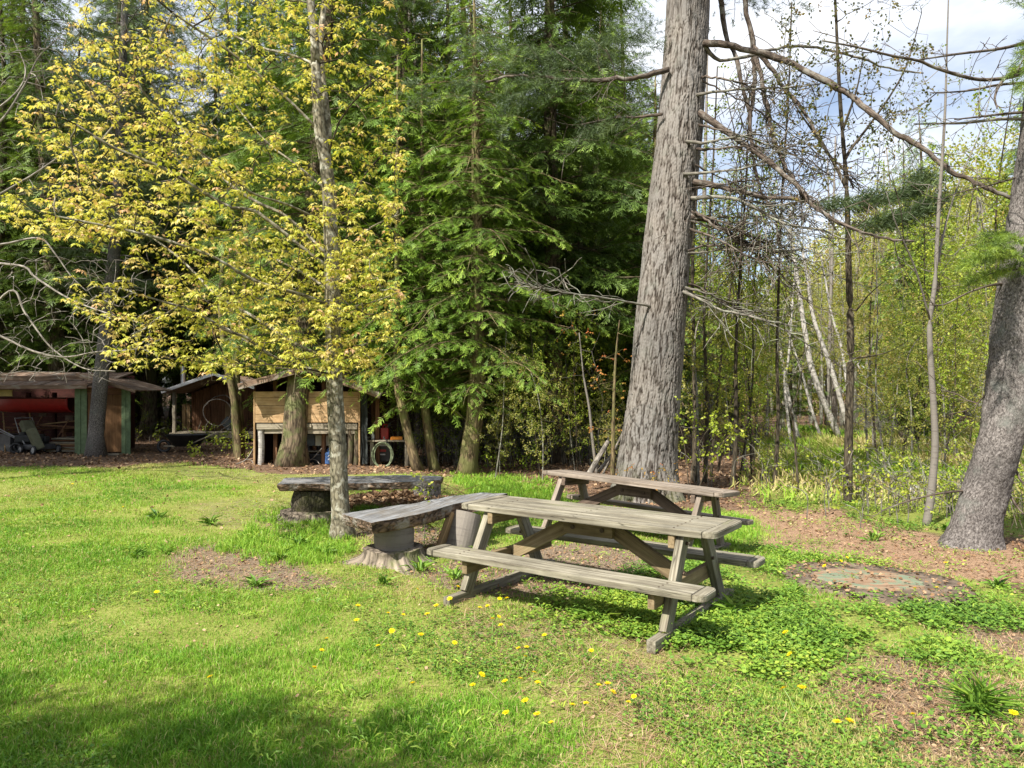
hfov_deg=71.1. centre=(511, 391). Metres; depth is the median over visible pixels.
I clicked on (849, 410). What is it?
maple sapling
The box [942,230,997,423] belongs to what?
thin sapling
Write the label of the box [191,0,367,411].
hemlock tree
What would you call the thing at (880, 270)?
thin sapling
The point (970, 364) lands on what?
thin sapling
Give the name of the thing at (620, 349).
hemlock tree
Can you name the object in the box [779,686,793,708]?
dandelion
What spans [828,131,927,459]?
thin sapling
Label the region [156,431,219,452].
wheelbarrow
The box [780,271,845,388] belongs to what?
spring tree
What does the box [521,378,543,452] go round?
young tree
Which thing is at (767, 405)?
thin sapling
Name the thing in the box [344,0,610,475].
hemlock tree
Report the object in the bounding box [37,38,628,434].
distant trunks woods
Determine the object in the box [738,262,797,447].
thin sapling
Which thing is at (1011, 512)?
shrub
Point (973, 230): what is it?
spring tree
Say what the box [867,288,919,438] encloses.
thin sapling
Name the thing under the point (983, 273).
thin sapling
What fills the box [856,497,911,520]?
shrub
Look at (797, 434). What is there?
birch tree
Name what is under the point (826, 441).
rough grass
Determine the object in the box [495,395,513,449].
young tree
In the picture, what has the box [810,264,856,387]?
spring tree
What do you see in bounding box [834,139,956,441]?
hemlock tree
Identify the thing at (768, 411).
spring tree
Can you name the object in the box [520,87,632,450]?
hemlock tree
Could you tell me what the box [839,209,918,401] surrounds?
spring tree
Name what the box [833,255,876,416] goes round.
spring tree
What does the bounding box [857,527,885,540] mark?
broadleaf weed
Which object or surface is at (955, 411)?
thin sapling
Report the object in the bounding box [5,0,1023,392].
sky
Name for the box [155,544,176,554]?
broadleaf weed
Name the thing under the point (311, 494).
log bench
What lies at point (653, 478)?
shrub
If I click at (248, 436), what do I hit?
shrub
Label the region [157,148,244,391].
hemlock tree
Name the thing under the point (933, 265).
birch tree
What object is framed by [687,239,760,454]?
thin sapling
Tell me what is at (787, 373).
spring tree
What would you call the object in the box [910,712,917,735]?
dandelion
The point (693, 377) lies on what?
thin tree
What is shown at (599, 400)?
young tree
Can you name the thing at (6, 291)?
hemlock tree
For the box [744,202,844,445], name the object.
birch tree
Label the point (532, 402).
young tree
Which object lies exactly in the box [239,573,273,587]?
broadleaf weed
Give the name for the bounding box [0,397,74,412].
rowboat
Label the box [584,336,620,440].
young tree
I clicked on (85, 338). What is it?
hemlock tree
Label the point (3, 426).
garden tool
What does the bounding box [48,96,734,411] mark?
conifer woods
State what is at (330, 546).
broadleaf weed
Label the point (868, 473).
undergrowth
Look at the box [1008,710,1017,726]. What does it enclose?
dandelion
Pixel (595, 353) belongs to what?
young tree
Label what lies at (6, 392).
board
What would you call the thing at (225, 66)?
hemlock tree
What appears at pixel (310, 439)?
scrap sheet
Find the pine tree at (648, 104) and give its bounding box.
[597,0,715,434]
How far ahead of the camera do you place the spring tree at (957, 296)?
40.50 m
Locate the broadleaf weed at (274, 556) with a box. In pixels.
[260,546,294,558]
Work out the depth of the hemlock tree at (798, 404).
26.80 m
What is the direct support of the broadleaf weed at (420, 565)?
on the ground at (930, 533)
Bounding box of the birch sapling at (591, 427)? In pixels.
[549,304,603,472]
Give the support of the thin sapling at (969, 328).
on the ground at (930, 533)
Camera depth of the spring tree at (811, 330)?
45.05 m
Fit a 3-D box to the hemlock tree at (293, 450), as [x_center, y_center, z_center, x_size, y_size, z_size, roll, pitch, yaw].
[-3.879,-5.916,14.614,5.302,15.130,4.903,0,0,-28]
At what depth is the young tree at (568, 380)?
16.90 m
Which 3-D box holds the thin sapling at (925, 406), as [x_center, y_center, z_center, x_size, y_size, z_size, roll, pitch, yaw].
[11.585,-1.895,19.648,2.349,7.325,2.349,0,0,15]
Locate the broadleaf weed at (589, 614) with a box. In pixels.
[566,606,629,625]
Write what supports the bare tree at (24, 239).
on the ground at (930, 533)
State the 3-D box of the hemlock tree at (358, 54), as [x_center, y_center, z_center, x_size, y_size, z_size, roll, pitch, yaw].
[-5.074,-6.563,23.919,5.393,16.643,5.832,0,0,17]
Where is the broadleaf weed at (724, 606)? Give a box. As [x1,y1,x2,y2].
[709,592,757,616]
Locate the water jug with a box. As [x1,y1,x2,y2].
[325,448,329,463]
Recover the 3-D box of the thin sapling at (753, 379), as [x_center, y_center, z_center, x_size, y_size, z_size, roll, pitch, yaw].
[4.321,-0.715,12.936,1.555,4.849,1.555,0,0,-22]
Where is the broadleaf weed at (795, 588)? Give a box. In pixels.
[782,581,810,597]
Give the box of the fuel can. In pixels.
[381,422,390,439]
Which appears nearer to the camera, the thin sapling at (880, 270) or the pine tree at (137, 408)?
the thin sapling at (880, 270)
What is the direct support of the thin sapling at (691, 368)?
on the ground at (930, 533)
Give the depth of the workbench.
14.85 m
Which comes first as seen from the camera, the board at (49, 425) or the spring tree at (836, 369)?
the board at (49, 425)
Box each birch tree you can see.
[727,201,806,439]
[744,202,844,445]
[751,266,835,438]
[758,160,841,436]
[770,190,853,439]
[793,202,859,389]
[851,203,934,359]
[871,160,916,279]
[886,0,991,525]
[893,202,966,432]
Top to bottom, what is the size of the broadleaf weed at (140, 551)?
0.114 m
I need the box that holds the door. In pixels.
[88,395,120,451]
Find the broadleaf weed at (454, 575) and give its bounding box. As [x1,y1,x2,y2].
[443,567,461,579]
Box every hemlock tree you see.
[0,0,84,416]
[0,0,90,416]
[0,0,144,416]
[0,18,182,412]
[0,127,16,361]
[4,81,70,416]
[8,0,192,375]
[31,67,182,403]
[74,50,176,396]
[131,0,276,375]
[136,195,211,430]
[140,106,226,377]
[156,0,293,388]
[157,0,319,375]
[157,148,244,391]
[181,0,437,466]
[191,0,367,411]
[198,0,298,378]
[209,0,370,395]
[243,0,381,371]
[249,0,419,437]
[290,0,520,458]
[299,56,489,471]
[314,0,464,433]
[341,31,494,471]
[341,98,420,437]
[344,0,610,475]
[373,0,543,431]
[374,0,514,448]
[386,48,591,458]
[413,0,542,442]
[416,18,449,436]
[417,0,694,463]
[431,349,530,421]
[488,0,648,442]
[517,0,695,432]
[517,190,543,427]
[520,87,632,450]
[521,380,591,418]
[530,0,645,440]
[570,76,771,423]
[585,145,691,426]
[597,183,688,423]
[605,107,715,417]
[626,122,708,380]
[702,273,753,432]
[758,238,827,431]
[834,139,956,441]
[852,108,982,432]
[964,91,1023,375]
[969,76,1023,345]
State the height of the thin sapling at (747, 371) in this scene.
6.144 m
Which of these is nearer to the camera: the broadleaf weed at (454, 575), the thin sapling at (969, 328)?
the broadleaf weed at (454, 575)
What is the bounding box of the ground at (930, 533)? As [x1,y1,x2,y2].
[0,393,1023,767]
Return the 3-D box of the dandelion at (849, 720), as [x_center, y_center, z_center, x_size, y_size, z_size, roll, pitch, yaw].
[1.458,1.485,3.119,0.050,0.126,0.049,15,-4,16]
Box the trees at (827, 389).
[683,55,985,436]
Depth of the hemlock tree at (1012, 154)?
25.36 m
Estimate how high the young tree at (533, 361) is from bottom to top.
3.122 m
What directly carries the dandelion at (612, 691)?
on the ground at (930, 533)
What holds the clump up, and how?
on the ground at (930, 533)
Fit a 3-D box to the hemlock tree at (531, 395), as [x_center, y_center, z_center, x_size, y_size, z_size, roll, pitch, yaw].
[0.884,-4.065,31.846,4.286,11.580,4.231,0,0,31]
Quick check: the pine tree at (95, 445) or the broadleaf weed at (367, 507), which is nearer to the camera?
the broadleaf weed at (367, 507)
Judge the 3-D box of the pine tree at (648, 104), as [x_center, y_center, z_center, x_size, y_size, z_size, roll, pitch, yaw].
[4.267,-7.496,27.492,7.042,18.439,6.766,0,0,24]
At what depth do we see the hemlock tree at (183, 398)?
27.37 m
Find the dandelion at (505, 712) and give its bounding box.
[502,710,510,729]
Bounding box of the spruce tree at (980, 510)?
[809,0,1023,551]
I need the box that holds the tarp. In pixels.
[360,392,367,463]
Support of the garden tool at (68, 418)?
on the ground at (930, 533)
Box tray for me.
[390,436,402,439]
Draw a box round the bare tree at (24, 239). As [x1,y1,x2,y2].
[0,26,163,382]
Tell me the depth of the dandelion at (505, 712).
3.21 m
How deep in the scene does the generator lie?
15.08 m
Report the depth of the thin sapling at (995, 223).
12.84 m
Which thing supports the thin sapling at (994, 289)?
on the ground at (930, 533)
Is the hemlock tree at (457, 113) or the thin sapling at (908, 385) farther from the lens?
the hemlock tree at (457, 113)
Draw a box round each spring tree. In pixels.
[691,306,721,421]
[691,313,728,429]
[710,288,746,427]
[742,297,799,436]
[750,284,817,430]
[751,300,787,416]
[755,310,814,426]
[760,264,833,421]
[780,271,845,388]
[781,267,845,423]
[786,265,820,417]
[793,275,854,428]
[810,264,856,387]
[810,311,857,410]
[811,260,876,425]
[813,301,846,414]
[816,262,875,360]
[823,306,859,415]
[826,215,881,413]
[833,238,917,359]
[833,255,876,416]
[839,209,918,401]
[845,159,917,414]
[869,167,953,416]
[871,252,926,348]
[886,221,976,352]
[910,168,1008,424]
[925,204,993,420]
[927,195,1003,424]
[941,230,973,421]
[943,192,1008,344]
[947,189,1001,359]
[951,186,1008,326]
[963,228,993,417]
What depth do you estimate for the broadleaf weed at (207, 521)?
8.13 m
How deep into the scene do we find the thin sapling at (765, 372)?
14.71 m
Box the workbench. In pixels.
[367,439,409,465]
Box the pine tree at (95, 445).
[0,0,234,456]
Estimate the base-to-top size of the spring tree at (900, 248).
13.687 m
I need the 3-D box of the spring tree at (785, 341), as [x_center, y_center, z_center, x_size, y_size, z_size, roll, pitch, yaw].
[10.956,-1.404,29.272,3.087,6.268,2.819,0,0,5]
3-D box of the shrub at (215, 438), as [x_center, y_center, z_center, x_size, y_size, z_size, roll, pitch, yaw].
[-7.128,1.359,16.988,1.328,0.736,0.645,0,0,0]
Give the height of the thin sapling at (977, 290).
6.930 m
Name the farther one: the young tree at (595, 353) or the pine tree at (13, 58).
the pine tree at (13, 58)
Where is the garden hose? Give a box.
[371,437,393,466]
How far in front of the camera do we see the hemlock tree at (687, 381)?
21.16 m
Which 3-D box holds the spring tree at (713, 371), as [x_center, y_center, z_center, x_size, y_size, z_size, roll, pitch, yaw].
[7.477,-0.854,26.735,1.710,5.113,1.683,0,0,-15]
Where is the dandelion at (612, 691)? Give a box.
[604,689,616,707]
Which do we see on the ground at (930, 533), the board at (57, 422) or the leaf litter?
the leaf litter
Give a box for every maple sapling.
[587,320,631,474]
[760,0,934,502]
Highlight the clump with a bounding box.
[931,664,1023,729]
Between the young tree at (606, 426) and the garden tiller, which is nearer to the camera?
the young tree at (606, 426)
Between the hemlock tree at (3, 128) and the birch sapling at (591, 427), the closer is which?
the birch sapling at (591, 427)
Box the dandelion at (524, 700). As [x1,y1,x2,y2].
[521,697,530,716]
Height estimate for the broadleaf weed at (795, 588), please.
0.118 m
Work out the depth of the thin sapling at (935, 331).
21.24 m
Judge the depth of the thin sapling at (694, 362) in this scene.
12.56 m
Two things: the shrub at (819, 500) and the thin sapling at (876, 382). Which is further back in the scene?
the thin sapling at (876, 382)
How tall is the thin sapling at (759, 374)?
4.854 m
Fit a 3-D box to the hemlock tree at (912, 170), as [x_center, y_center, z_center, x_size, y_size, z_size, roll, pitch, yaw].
[14.589,-4.153,25.820,4.287,11.733,4.343,0,0,-41]
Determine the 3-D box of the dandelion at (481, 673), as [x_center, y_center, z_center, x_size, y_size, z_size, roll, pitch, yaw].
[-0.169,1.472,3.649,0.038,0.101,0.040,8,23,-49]
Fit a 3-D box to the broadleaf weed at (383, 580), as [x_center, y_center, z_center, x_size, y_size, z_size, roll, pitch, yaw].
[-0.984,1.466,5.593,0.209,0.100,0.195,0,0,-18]
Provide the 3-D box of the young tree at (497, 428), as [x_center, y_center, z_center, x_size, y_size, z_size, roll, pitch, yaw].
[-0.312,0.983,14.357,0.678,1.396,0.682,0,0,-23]
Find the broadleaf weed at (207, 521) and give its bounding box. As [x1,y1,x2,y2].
[196,514,221,524]
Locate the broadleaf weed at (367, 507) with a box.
[358,504,378,510]
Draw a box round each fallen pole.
[587,440,609,472]
[597,453,610,473]
[602,433,621,473]
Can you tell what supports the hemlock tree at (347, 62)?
on the ground at (930, 533)
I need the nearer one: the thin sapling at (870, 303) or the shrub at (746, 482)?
the shrub at (746, 482)
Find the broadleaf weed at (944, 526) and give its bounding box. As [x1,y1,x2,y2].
[937,521,949,529]
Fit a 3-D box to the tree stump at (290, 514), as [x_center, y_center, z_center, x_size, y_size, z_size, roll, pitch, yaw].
[-2.438,1.479,8.693,0.962,0.103,0.961,0,0,45]
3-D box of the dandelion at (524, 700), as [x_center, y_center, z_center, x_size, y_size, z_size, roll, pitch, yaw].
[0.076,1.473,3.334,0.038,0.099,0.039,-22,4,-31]
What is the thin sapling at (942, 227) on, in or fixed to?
on the ground at (930, 533)
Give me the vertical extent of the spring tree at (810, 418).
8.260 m
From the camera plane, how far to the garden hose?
14.77 m
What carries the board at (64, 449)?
on the board at (61, 450)
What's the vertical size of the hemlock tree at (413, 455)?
8.256 m
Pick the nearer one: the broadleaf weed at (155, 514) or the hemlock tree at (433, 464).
the broadleaf weed at (155, 514)
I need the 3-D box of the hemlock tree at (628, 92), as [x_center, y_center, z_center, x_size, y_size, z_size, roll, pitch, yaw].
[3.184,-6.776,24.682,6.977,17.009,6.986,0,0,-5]
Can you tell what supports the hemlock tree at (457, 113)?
on the ground at (930, 533)
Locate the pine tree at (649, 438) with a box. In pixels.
[387,0,1009,503]
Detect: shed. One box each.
[0,372,172,454]
[161,366,253,441]
[237,365,396,465]
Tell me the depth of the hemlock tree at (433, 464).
14.34 m
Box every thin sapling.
[678,252,754,485]
[682,176,790,471]
[683,263,715,418]
[685,62,802,476]
[687,207,742,443]
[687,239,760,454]
[689,123,793,464]
[689,355,732,433]
[694,170,780,475]
[709,219,799,483]
[712,155,799,422]
[715,254,803,470]
[720,314,787,445]
[724,289,781,437]
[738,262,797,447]
[740,282,803,439]
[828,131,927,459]
[828,239,928,473]
[829,247,921,471]
[834,300,911,446]
[861,285,934,448]
[864,309,950,463]
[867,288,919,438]
[878,212,963,459]
[880,285,941,449]
[886,312,962,443]
[888,193,980,445]
[890,298,981,465]
[893,144,986,442]
[904,352,940,438]
[907,231,978,437]
[907,262,967,445]
[908,276,980,462]
[915,262,988,466]
[924,342,984,455]
[926,84,1023,430]
[939,244,994,433]
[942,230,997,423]
[945,189,1009,441]
[949,305,1023,450]
[949,322,987,426]
[950,288,993,443]
[952,223,1001,372]
[967,265,997,370]
[976,199,1005,328]
[986,184,1010,313]
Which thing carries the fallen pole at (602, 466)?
on the ground at (930, 533)
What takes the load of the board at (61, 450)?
on the ground at (930, 533)
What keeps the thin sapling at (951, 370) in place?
on the ground at (930, 533)
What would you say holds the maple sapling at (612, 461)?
on the ground at (930, 533)
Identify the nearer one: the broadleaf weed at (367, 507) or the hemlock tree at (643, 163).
the broadleaf weed at (367, 507)
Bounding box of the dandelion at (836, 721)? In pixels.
[834,719,841,738]
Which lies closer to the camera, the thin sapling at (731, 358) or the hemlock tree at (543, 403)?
the thin sapling at (731, 358)
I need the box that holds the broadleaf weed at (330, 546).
[311,543,340,552]
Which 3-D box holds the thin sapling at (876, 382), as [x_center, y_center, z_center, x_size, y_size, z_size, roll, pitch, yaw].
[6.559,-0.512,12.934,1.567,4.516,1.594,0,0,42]
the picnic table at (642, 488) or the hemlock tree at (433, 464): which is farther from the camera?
the hemlock tree at (433, 464)
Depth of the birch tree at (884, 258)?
26.99 m
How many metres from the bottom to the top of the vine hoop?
1.095 m
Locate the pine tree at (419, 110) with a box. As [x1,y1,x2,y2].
[357,12,436,424]
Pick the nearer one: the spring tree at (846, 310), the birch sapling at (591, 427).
the birch sapling at (591, 427)
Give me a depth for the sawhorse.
18.29 m
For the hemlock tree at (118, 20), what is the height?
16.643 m
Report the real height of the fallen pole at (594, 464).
0.636 m
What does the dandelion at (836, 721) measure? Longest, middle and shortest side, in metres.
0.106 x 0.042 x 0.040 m
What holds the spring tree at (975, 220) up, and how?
on the ground at (930, 533)
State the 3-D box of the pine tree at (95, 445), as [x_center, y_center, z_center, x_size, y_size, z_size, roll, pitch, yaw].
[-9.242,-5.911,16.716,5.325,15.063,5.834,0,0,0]
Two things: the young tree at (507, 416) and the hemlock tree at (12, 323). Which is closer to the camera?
the young tree at (507, 416)
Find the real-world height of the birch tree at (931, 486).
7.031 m
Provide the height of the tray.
0.070 m
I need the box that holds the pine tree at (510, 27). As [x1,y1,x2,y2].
[463,0,585,432]
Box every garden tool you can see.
[0,411,6,451]
[27,413,46,443]
[54,415,72,443]
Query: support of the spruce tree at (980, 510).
on the ground at (930, 533)
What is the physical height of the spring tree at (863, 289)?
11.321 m
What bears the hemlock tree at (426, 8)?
on the ground at (930, 533)
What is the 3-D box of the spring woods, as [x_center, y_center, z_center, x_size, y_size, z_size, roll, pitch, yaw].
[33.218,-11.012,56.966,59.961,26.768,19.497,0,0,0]
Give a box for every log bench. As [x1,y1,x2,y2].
[277,475,442,512]
[341,493,507,551]
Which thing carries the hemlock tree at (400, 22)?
on the ground at (930, 533)
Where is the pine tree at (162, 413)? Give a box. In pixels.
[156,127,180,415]
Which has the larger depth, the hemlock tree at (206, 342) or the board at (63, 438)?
the hemlock tree at (206, 342)
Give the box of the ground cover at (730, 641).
[142,497,1023,767]
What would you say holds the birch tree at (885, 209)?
on the ground at (930, 533)
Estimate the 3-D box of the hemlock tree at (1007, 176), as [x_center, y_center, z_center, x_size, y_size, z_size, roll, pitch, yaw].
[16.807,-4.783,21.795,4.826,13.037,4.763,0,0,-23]
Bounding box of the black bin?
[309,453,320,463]
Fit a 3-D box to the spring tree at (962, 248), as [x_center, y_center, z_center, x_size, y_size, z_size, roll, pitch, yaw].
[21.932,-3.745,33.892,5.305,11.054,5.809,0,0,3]
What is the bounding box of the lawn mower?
[14,417,61,454]
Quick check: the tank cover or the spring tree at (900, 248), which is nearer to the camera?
the tank cover
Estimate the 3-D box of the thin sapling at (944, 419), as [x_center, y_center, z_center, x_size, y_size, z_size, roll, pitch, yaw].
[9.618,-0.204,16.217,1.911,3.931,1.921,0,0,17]
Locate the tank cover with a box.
[775,558,983,607]
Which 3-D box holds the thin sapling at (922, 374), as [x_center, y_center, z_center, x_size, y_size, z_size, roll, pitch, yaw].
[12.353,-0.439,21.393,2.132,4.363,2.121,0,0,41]
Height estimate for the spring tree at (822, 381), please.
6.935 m
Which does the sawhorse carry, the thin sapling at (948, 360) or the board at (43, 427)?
the board at (43, 427)
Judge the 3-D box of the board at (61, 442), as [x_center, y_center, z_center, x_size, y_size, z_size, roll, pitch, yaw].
[-10.990,1.271,17.934,1.043,0.044,0.230,0,0,0]
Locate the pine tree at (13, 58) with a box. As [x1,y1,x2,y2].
[0,1,87,416]
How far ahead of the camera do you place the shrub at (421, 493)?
7.13 m
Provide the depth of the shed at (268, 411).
14.72 m
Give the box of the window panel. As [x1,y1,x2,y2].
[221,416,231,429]
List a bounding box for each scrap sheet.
[307,434,314,445]
[315,434,328,445]
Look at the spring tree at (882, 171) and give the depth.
37.04 m
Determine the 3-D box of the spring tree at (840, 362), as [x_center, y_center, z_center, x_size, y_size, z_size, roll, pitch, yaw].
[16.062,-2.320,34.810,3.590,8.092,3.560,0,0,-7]
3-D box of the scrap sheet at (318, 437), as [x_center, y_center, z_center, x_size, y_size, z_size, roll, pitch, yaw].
[-3.991,1.015,15.092,0.320,0.245,0.045,0,0,0]
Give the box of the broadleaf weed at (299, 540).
[289,533,312,545]
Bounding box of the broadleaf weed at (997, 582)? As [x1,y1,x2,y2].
[977,573,1015,588]
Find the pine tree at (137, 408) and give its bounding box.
[60,0,207,426]
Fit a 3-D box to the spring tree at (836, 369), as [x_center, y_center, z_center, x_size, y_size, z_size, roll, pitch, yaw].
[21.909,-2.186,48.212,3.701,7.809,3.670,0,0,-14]
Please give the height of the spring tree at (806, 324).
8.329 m
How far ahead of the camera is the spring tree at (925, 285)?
35.71 m
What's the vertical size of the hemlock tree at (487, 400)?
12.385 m
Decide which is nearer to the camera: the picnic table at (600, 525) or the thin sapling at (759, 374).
the picnic table at (600, 525)
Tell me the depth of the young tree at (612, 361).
16.36 m
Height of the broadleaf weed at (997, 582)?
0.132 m
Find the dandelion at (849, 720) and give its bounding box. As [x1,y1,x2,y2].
[846,718,855,737]
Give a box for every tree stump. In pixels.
[265,508,330,523]
[339,542,436,574]
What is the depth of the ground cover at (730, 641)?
4.63 m
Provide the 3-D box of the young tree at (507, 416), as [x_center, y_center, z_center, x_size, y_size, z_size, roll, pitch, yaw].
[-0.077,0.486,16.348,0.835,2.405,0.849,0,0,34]
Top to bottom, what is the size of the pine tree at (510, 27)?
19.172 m
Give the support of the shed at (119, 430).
on the ground at (930, 533)
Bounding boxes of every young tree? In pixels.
[474,326,531,477]
[483,408,511,473]
[485,286,530,468]
[487,367,525,460]
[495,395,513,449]
[505,355,570,482]
[511,319,558,475]
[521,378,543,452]
[543,323,581,425]
[546,304,600,470]
[547,354,589,470]
[561,377,590,464]
[563,321,609,433]
[563,352,589,455]
[578,363,627,467]
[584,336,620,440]
[589,334,631,461]
[591,410,622,473]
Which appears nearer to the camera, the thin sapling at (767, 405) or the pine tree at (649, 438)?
the pine tree at (649, 438)
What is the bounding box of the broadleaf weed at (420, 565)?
[401,556,434,571]
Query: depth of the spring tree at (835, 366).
40.58 m
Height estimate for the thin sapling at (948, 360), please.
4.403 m
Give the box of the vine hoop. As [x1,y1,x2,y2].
[203,395,230,430]
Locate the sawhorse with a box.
[61,429,74,436]
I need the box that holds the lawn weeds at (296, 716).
[0,440,1023,766]
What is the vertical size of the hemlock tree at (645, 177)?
9.590 m
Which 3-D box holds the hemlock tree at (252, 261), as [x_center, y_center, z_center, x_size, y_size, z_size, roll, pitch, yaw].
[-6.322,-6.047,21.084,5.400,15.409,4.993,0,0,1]
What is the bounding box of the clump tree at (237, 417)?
[182,180,287,458]
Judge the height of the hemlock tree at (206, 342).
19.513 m
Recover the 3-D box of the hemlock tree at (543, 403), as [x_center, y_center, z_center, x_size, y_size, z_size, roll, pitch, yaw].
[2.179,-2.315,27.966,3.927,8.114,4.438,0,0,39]
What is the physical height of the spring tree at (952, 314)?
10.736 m
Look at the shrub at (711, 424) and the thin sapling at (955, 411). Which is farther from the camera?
the thin sapling at (955, 411)
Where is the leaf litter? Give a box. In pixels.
[0,424,1023,767]
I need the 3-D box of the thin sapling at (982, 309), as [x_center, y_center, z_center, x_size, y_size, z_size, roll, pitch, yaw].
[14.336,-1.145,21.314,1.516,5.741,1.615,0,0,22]
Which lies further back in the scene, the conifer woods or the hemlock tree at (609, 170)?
the conifer woods
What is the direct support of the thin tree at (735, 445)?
on the ground at (930, 533)
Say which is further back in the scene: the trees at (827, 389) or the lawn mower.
the trees at (827, 389)
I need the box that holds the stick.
[236,449,252,464]
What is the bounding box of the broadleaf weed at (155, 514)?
[144,507,167,518]
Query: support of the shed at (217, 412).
on the ground at (930, 533)
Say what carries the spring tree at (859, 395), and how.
on the ground at (930, 533)
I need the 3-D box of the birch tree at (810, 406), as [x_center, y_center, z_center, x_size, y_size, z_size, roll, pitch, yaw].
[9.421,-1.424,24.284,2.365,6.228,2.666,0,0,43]
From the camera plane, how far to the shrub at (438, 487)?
9.19 m
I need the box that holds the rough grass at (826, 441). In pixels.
[729,423,1023,503]
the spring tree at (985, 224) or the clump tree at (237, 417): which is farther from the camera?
the spring tree at (985, 224)
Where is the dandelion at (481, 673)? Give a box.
[475,672,484,687]
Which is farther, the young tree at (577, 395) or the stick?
the young tree at (577, 395)
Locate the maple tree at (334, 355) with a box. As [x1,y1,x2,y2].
[0,0,417,539]
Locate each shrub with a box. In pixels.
[187,433,232,456]
[239,427,252,460]
[410,472,439,545]
[425,469,449,499]
[479,440,544,472]
[615,460,678,501]
[668,396,747,499]
[738,477,787,500]
[798,485,851,508]
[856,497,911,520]
[1004,496,1023,526]
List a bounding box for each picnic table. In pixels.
[427,495,764,653]
[535,470,753,559]
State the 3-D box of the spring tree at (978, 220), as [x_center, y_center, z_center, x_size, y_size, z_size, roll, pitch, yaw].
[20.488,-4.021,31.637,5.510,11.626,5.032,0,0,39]
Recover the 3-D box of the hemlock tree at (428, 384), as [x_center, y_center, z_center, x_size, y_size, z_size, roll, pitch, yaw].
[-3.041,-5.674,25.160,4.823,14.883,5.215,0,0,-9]
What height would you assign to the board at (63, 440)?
0.043 m
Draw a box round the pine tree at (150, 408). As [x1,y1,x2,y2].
[22,0,236,434]
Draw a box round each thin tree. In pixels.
[650,107,738,481]
[680,66,751,482]
[701,92,787,487]
[736,2,829,489]
[749,268,834,494]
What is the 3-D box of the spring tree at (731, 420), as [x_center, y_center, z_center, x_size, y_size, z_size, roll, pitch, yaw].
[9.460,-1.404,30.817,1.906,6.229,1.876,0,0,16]
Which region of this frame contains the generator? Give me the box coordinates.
[374,442,393,462]
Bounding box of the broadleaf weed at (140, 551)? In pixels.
[123,547,147,557]
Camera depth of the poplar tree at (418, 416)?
20.45 m
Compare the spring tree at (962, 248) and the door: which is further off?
the spring tree at (962, 248)
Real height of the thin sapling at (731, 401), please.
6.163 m
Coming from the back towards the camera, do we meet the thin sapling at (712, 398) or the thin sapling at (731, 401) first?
the thin sapling at (712, 398)
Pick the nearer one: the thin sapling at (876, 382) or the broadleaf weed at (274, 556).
the broadleaf weed at (274, 556)
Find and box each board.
[0,390,12,395]
[3,427,74,428]
[13,423,74,427]
[42,420,74,424]
[46,450,74,451]
[48,448,74,449]
[49,441,74,443]
[51,437,74,439]
[52,439,74,440]
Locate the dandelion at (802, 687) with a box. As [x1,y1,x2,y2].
[797,685,806,699]
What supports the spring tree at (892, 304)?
on the ground at (930, 533)
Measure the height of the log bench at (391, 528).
0.486 m
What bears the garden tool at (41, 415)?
on the ground at (930, 533)
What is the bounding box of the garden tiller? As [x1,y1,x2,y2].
[0,429,30,453]
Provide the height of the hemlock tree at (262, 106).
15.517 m
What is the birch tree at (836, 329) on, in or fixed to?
on the ground at (930, 533)
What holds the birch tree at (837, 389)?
on the ground at (930, 533)
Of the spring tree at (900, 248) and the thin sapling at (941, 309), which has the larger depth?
the spring tree at (900, 248)
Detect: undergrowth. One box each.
[2,396,1023,521]
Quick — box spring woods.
[635,122,1018,415]
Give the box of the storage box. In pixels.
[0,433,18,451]
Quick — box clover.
[0,464,1023,767]
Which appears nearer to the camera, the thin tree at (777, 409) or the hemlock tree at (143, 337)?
the thin tree at (777, 409)
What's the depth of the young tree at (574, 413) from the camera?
15.77 m
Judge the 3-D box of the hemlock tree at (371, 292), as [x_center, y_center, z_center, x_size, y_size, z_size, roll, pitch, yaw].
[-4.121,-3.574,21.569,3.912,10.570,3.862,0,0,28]
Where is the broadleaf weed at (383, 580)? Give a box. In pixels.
[372,574,398,585]
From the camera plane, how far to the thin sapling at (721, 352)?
13.60 m
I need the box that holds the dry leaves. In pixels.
[349,483,476,509]
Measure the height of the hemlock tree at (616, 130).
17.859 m
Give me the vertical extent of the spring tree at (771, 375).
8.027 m
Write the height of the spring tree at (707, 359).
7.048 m
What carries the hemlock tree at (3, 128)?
on the ground at (930, 533)
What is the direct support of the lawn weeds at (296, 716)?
on the ground at (930, 533)
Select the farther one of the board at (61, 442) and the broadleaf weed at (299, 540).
the board at (61, 442)
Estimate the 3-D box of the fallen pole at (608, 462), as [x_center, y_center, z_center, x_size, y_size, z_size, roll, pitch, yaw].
[1.889,0.910,12.728,0.711,1.190,0.080,0,0,-26]

